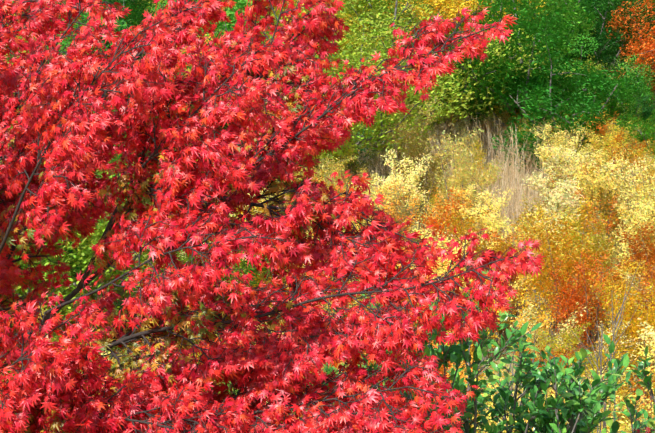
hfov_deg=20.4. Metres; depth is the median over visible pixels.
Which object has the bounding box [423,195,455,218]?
shrub
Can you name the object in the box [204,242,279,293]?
shrub
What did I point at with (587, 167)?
shrub
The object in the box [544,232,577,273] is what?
shrub
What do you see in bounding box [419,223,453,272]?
shrub
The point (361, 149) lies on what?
tree
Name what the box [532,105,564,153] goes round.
shrub
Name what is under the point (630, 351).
shrub
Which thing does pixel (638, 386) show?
shrub
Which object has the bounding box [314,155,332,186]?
shrub
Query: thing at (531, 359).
shrub
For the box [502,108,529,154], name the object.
shrub
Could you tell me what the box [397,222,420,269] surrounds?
shrub
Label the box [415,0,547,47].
tree
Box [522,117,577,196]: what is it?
clump
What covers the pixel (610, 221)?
shrub
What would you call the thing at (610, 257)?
shrub
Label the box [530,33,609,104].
tree
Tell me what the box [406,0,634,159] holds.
tree
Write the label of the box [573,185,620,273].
shrub
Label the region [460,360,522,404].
shrub
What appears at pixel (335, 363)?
shrub
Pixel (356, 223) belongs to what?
shrub
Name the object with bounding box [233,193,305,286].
shrub
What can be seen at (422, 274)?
shrub
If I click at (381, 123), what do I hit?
tree
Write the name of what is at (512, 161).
dry grass
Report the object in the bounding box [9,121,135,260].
tree
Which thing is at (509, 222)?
clump
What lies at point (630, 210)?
shrub
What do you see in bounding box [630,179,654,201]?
shrub
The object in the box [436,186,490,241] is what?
shrub
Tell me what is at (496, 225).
shrub
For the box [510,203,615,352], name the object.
shrub
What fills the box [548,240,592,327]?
shrub
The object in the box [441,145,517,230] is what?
clump
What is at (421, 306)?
shrub
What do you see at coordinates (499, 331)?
shrub
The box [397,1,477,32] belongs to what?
tree
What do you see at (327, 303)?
shrub
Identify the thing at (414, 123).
shrub
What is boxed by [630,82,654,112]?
shrub
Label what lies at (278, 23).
tree
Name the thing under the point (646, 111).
tree
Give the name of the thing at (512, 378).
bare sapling
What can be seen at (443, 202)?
shrub
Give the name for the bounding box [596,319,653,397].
shrub
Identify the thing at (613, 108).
tree
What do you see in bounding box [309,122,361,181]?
shrub
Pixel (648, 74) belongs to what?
shrub
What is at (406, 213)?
shrub
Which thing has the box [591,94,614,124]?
shrub
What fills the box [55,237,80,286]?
shrub
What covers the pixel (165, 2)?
tree
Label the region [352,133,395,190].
clump
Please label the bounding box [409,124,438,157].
shrub
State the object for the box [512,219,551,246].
shrub
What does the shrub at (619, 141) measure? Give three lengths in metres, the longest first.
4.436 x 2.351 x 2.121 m
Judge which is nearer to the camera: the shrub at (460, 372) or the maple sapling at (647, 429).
the maple sapling at (647, 429)
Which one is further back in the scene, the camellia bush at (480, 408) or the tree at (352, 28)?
the tree at (352, 28)
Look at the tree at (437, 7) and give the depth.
109.64 m
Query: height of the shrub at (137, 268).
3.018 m
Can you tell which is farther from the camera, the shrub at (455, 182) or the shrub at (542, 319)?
the shrub at (455, 182)
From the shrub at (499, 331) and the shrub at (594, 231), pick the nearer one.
the shrub at (499, 331)
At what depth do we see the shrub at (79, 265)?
69.68 m
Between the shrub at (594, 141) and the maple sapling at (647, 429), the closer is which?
the maple sapling at (647, 429)
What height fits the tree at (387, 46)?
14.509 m
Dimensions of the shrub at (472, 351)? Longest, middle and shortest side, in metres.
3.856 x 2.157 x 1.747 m
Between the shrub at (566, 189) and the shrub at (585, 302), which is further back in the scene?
the shrub at (566, 189)
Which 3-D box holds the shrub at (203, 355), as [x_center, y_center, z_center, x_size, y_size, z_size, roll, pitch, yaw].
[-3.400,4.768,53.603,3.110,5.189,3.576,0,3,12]
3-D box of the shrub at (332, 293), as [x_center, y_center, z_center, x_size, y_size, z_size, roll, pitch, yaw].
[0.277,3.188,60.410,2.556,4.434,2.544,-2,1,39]
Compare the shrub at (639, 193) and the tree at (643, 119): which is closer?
the shrub at (639, 193)
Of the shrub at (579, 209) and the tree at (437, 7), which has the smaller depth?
the shrub at (579, 209)
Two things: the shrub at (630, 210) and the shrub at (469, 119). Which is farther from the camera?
the shrub at (469, 119)
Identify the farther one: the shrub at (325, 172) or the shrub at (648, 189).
the shrub at (325, 172)
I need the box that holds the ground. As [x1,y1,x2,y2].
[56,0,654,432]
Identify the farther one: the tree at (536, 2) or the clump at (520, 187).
the tree at (536, 2)
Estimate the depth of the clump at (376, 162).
89.35 m
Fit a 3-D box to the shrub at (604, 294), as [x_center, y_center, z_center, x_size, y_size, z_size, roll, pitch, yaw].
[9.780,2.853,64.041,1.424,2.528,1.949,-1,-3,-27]
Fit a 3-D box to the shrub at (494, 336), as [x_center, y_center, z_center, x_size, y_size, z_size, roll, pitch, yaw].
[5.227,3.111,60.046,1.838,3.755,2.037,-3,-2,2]
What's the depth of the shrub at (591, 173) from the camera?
76.94 m
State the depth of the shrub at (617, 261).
70.76 m
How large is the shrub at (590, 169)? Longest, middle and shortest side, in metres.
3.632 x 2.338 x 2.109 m
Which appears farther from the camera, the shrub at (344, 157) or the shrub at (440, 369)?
the shrub at (344, 157)
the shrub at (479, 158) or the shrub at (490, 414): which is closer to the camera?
the shrub at (490, 414)
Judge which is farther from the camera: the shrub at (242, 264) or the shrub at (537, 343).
the shrub at (242, 264)
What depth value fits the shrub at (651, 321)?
54.76 m
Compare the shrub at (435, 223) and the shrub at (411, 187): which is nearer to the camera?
the shrub at (435, 223)
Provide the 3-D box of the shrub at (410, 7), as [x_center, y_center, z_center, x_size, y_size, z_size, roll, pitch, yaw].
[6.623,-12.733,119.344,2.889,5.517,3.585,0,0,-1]
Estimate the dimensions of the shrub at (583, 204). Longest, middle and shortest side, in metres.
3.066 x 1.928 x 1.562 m
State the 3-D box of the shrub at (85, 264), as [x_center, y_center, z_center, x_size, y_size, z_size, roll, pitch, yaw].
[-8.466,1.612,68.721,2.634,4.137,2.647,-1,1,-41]
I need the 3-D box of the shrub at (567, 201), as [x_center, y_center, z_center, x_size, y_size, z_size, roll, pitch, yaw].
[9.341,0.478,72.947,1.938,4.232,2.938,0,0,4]
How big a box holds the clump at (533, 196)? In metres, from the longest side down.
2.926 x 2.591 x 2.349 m
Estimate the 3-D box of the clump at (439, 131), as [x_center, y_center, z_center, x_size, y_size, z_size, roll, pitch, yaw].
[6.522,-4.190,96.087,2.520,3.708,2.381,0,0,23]
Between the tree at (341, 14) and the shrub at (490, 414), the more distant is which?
the tree at (341, 14)
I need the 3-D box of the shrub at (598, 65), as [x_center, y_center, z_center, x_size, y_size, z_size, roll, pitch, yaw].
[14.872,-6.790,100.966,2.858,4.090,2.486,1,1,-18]
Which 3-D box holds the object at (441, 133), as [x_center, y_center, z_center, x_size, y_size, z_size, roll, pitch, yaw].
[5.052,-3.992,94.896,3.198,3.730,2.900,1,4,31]
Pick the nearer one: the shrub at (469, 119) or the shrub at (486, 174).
the shrub at (486, 174)
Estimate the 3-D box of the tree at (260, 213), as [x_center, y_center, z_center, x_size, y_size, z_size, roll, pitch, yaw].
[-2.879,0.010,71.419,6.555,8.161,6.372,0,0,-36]
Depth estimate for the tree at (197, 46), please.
89.55 m
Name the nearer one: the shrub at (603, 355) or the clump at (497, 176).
the shrub at (603, 355)
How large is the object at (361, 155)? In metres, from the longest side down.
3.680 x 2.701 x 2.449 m
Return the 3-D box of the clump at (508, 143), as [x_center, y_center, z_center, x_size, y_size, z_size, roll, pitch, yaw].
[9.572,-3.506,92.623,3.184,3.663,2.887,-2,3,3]
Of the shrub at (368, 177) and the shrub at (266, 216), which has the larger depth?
the shrub at (368, 177)
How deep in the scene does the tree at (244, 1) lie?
119.94 m
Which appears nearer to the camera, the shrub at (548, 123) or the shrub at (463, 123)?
the shrub at (548, 123)
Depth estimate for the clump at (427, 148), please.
88.94 m
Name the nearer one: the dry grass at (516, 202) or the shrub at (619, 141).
the dry grass at (516, 202)
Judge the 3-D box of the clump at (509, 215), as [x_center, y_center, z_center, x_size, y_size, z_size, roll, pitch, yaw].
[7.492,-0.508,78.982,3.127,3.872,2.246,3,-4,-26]
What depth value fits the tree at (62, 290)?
59.57 m
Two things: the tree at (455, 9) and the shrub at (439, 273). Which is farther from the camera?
the tree at (455, 9)
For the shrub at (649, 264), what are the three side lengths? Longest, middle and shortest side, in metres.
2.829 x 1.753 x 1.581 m
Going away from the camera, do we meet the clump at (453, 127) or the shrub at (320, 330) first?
the shrub at (320, 330)
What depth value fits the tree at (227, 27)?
83.30 m
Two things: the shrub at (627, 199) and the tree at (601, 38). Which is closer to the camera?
the shrub at (627, 199)
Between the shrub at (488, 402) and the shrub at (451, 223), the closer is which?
the shrub at (488, 402)
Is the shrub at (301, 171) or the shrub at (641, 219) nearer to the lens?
the shrub at (641, 219)
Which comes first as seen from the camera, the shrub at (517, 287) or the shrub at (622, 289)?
the shrub at (622, 289)
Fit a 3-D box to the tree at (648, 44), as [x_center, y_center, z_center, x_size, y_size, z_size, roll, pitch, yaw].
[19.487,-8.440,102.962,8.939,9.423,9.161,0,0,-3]
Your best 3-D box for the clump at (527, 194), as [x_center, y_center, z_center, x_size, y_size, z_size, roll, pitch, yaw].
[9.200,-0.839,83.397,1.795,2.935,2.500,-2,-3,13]
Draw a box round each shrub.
[0,335,56,392]
[12,296,82,342]
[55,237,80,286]
[56,303,78,342]
[59,275,96,342]
[63,274,116,342]
[69,232,100,279]
[70,221,121,302]
[75,215,127,303]
[113,276,154,313]
[126,239,159,289]
[131,243,203,276]
[143,246,237,353]
[161,243,243,354]
[174,302,255,393]
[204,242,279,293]
[215,188,271,290]
[227,250,270,299]
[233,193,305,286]
[250,271,284,312]
[276,170,329,267]
[277,156,323,181]
[282,228,318,293]
[294,161,332,194]
[300,265,361,312]
[304,272,347,363]
[308,176,368,274]
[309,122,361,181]
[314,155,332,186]
[319,154,370,198]
[320,302,349,372]
[320,351,378,371]
[336,140,375,181]
[337,299,417,364]
[340,183,400,298]
[346,181,373,221]
[346,239,377,310]
[347,164,378,222]
[362,360,482,426]
[364,135,406,185]
[364,183,421,235]
[368,177,420,238]
[371,145,434,232]
[374,96,442,178]
[375,167,413,227]
[387,116,452,238]
[395,223,483,328]
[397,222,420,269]
[397,245,447,301]
[401,276,447,343]
[406,2,443,17]
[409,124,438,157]
[416,76,473,148]
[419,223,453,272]
[420,187,461,247]
[420,212,465,248]
[422,162,450,231]
[422,200,461,232]
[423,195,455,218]
[424,186,471,240]
[424,227,456,271]
[427,341,452,394]
[432,126,504,235]
[432,152,477,201]
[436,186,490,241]
[437,206,515,296]
[445,300,499,380]
[446,356,485,427]
[449,118,477,152]
[450,92,476,132]
[451,181,513,254]
[455,138,489,205]
[459,134,487,167]
[460,267,512,359]
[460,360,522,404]
[461,101,480,133]
[463,374,557,432]
[465,159,503,206]
[466,375,496,432]
[470,390,519,432]
[476,212,518,269]
[476,377,519,432]
[478,103,514,154]
[483,222,542,315]
[484,105,506,153]
[489,269,530,343]
[489,274,524,337]
[500,219,540,317]
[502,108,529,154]
[510,193,551,245]
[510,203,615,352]
[510,205,577,343]
[510,285,555,369]
[510,301,592,402]
[510,323,558,398]
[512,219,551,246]
[513,111,532,174]
[513,209,550,292]
[518,145,593,221]
[525,210,571,272]
[529,124,585,191]
[529,364,644,432]
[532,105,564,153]
[532,320,609,413]
[533,116,575,171]
[533,198,596,246]
[536,338,602,424]
[537,177,584,243]
[538,129,579,186]
[540,164,590,219]
[543,365,591,423]
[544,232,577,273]
[545,249,632,379]
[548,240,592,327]
[553,263,598,322]
[554,141,630,240]
[554,213,620,284]
[555,111,589,150]
[559,148,604,189]
[562,247,613,336]
[566,182,590,244]
[569,150,603,214]
[570,53,602,74]
[570,334,649,432]
[571,271,653,346]
[572,143,597,164]
[573,118,633,171]
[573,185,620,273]
[575,174,591,221]
[575,210,612,274]
[580,59,619,73]
[580,111,620,156]
[581,108,615,152]
[583,126,630,166]
[586,164,631,258]
[587,264,628,327]
[587,324,615,377]
[588,236,621,282]
[588,364,654,430]
[589,381,648,431]
[590,157,647,247]
[590,278,654,403]
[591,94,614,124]
[591,153,654,253]
[595,204,622,241]
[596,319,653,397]
[597,254,654,338]
[598,366,654,431]
[599,276,654,382]
[600,55,634,109]
[600,161,654,261]
[602,123,652,167]
[604,222,632,283]
[605,258,654,356]
[606,127,649,211]
[611,219,654,307]
[612,199,654,286]
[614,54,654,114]
[615,100,642,141]
[618,184,651,263]
[624,145,654,207]
[626,289,654,359]
[628,115,651,155]
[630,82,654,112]
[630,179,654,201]
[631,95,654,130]
[632,138,654,189]
[633,56,654,104]
[633,343,654,428]
[636,318,654,394]
[639,149,654,187]
[641,257,654,305]
[645,259,654,292]
[647,338,654,380]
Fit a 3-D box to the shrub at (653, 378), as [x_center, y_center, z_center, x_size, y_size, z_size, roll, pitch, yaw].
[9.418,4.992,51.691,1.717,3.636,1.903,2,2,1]
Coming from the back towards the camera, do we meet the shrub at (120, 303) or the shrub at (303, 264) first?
the shrub at (303, 264)
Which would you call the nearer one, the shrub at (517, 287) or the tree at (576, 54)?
the shrub at (517, 287)
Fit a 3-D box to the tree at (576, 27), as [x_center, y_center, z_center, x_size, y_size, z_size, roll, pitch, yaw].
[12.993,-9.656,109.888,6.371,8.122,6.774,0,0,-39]
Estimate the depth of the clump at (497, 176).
86.88 m
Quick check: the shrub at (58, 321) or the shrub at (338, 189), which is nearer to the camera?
the shrub at (58, 321)
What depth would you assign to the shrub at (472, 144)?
91.84 m
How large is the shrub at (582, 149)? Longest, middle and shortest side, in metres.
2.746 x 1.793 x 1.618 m
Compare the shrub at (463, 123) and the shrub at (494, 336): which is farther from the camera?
the shrub at (463, 123)
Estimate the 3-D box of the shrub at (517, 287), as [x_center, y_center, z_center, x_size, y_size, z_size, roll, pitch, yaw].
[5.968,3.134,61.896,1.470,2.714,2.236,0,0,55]
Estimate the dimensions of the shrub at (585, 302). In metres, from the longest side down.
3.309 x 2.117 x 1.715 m
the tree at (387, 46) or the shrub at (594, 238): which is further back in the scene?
the tree at (387, 46)
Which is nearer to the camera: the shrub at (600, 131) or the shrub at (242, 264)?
the shrub at (242, 264)
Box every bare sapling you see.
[486,330,538,431]
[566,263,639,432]
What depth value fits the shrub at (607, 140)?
91.02 m
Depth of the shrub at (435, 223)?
69.31 m
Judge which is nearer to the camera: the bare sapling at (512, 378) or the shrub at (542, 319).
the bare sapling at (512, 378)
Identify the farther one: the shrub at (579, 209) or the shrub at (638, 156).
the shrub at (638, 156)
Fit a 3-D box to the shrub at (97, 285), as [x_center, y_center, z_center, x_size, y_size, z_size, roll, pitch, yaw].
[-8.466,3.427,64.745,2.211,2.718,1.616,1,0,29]
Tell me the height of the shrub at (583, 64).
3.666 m
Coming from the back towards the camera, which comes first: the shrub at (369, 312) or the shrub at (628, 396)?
the shrub at (369, 312)
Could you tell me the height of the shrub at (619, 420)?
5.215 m
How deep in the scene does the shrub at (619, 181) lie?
78.56 m
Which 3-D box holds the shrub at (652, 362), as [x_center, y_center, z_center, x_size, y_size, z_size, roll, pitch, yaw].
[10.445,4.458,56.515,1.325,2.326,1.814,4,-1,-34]
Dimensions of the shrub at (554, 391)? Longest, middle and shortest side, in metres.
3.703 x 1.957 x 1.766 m
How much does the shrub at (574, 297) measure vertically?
4.579 m
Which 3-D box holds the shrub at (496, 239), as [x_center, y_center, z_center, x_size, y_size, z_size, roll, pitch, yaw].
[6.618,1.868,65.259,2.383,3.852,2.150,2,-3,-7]
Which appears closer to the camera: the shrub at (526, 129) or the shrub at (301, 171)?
the shrub at (301, 171)
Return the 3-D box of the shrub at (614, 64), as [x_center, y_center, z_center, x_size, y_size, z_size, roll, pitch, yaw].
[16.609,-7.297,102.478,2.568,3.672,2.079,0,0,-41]
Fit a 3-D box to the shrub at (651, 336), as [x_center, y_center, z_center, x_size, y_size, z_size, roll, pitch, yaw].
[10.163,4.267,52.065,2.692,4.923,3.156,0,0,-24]
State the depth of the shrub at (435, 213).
74.69 m
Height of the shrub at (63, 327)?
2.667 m
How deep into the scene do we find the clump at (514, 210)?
78.30 m
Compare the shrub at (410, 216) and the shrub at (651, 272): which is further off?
the shrub at (410, 216)
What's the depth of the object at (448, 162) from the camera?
89.69 m
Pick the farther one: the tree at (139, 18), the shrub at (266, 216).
the tree at (139, 18)
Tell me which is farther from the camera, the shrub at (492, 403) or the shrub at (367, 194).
the shrub at (367, 194)
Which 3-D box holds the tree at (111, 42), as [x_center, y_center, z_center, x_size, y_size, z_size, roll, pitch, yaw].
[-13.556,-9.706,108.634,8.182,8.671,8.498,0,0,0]
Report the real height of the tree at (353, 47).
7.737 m
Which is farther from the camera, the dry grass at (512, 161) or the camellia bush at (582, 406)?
the dry grass at (512, 161)
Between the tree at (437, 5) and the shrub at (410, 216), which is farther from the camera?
the tree at (437, 5)
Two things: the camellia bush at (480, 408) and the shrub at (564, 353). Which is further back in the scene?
the shrub at (564, 353)
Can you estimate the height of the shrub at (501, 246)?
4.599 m
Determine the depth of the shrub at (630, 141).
88.98 m
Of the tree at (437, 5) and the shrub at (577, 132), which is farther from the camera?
the tree at (437, 5)
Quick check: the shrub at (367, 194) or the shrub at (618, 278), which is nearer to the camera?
the shrub at (618, 278)
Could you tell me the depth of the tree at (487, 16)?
108.81 m
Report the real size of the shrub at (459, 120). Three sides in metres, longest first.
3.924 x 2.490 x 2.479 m
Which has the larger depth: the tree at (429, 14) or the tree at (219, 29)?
the tree at (429, 14)
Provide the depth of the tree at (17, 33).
99.53 m
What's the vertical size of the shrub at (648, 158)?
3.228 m
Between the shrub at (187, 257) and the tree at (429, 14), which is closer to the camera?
the shrub at (187, 257)
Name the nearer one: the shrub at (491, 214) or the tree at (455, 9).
the shrub at (491, 214)
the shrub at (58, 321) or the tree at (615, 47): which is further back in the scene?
the tree at (615, 47)
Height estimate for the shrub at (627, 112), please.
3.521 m
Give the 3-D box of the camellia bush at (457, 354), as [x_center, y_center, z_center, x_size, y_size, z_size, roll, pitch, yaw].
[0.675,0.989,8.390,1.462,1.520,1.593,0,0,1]
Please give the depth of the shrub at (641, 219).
67.57 m
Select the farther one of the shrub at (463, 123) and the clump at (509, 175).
the shrub at (463, 123)
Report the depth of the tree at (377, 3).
111.97 m
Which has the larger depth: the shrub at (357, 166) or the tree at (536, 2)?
the tree at (536, 2)
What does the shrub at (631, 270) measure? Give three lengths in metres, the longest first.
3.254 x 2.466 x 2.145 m
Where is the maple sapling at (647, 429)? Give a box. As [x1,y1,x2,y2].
[634,426,654,432]
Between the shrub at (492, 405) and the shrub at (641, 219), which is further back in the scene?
the shrub at (641, 219)
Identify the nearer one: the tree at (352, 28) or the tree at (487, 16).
the tree at (352, 28)
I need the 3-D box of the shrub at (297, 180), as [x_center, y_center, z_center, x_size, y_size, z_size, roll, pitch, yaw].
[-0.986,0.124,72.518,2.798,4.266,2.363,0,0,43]
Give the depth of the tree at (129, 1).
131.11 m
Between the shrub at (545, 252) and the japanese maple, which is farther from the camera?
the shrub at (545, 252)
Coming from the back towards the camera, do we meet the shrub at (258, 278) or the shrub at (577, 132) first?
the shrub at (577, 132)
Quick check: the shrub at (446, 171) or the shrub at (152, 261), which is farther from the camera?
the shrub at (446, 171)
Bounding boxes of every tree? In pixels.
[1,50,239,331]
[2,39,153,283]
[5,14,35,65]
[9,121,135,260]
[17,6,165,135]
[26,0,144,68]
[31,2,99,51]
[63,0,140,25]
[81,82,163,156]
[106,0,164,50]
[108,0,149,9]
[142,0,234,42]
[149,0,291,161]
[166,0,474,193]
[176,34,215,84]
[179,0,315,66]
[180,181,327,270]
[196,0,299,25]
[244,0,318,57]
[245,0,388,59]
[255,0,395,72]
[285,23,393,174]
[323,0,436,155]
[328,30,366,66]
[335,33,373,73]
[338,0,447,49]
[343,0,547,175]
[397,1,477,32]
[399,0,514,15]
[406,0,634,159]
[409,0,522,39]
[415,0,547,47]
[430,0,593,124]
[432,4,578,60]
[460,0,614,62]
[489,31,644,180]
[507,8,595,70]
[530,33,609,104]
[532,4,601,50]
[538,69,651,154]
[548,0,654,77]
[557,0,628,57]
[569,1,632,28]
[578,77,654,155]
[583,5,654,87]
[605,0,654,107]
[615,62,654,117]
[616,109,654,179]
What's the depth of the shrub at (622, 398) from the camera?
45.97 m
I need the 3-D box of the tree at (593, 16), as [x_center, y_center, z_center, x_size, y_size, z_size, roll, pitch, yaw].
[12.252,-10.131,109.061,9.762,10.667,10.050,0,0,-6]
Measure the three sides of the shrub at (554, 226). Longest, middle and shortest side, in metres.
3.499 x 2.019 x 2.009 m
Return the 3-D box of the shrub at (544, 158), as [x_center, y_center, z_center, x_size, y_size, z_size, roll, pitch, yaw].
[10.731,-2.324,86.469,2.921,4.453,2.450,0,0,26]
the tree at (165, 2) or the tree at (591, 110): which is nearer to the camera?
the tree at (591, 110)
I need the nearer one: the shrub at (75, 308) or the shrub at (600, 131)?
the shrub at (75, 308)
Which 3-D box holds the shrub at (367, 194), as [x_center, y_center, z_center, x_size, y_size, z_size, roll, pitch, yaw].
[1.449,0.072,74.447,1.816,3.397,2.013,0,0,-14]
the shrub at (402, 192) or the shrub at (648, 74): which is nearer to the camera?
the shrub at (402, 192)
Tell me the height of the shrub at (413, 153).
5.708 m
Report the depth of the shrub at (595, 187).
76.25 m
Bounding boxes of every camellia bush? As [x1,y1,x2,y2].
[290,352,504,432]
[321,269,632,432]
[485,346,654,432]
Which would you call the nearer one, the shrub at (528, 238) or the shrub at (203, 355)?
the shrub at (203, 355)
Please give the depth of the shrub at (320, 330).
56.16 m
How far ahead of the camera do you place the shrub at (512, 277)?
65.05 m
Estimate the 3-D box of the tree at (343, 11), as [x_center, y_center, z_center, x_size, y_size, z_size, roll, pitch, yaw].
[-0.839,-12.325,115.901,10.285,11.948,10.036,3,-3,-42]
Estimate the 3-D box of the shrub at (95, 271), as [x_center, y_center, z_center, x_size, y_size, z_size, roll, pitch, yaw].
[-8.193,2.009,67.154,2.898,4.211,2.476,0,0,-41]
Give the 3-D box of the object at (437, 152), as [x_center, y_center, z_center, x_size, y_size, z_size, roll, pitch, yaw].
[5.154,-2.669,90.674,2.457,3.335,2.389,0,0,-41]
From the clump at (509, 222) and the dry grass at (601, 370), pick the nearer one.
the dry grass at (601, 370)
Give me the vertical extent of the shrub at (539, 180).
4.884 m
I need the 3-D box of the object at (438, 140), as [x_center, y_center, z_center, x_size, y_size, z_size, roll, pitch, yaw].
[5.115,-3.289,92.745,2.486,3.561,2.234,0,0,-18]
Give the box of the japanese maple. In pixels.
[0,0,545,432]
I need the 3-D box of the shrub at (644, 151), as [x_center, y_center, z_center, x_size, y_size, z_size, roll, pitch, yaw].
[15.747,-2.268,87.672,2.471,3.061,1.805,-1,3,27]
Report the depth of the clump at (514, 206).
80.75 m
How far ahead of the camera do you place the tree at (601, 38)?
105.70 m
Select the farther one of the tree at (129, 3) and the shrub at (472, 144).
the tree at (129, 3)
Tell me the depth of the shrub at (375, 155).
86.70 m
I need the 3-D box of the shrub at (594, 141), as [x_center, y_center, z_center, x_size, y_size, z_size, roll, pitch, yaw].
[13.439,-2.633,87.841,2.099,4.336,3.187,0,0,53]
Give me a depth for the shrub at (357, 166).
83.61 m
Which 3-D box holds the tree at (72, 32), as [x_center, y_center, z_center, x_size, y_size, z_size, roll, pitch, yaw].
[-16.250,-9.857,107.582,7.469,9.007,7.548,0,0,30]
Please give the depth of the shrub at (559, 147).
87.15 m
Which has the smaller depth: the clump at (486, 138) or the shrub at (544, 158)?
the shrub at (544, 158)
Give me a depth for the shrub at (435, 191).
79.78 m
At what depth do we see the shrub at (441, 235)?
67.75 m
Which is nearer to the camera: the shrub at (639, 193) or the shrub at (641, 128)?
the shrub at (639, 193)
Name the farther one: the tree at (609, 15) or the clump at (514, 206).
the tree at (609, 15)
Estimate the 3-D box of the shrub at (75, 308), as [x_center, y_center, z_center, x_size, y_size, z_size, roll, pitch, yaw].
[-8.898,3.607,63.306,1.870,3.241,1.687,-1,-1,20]

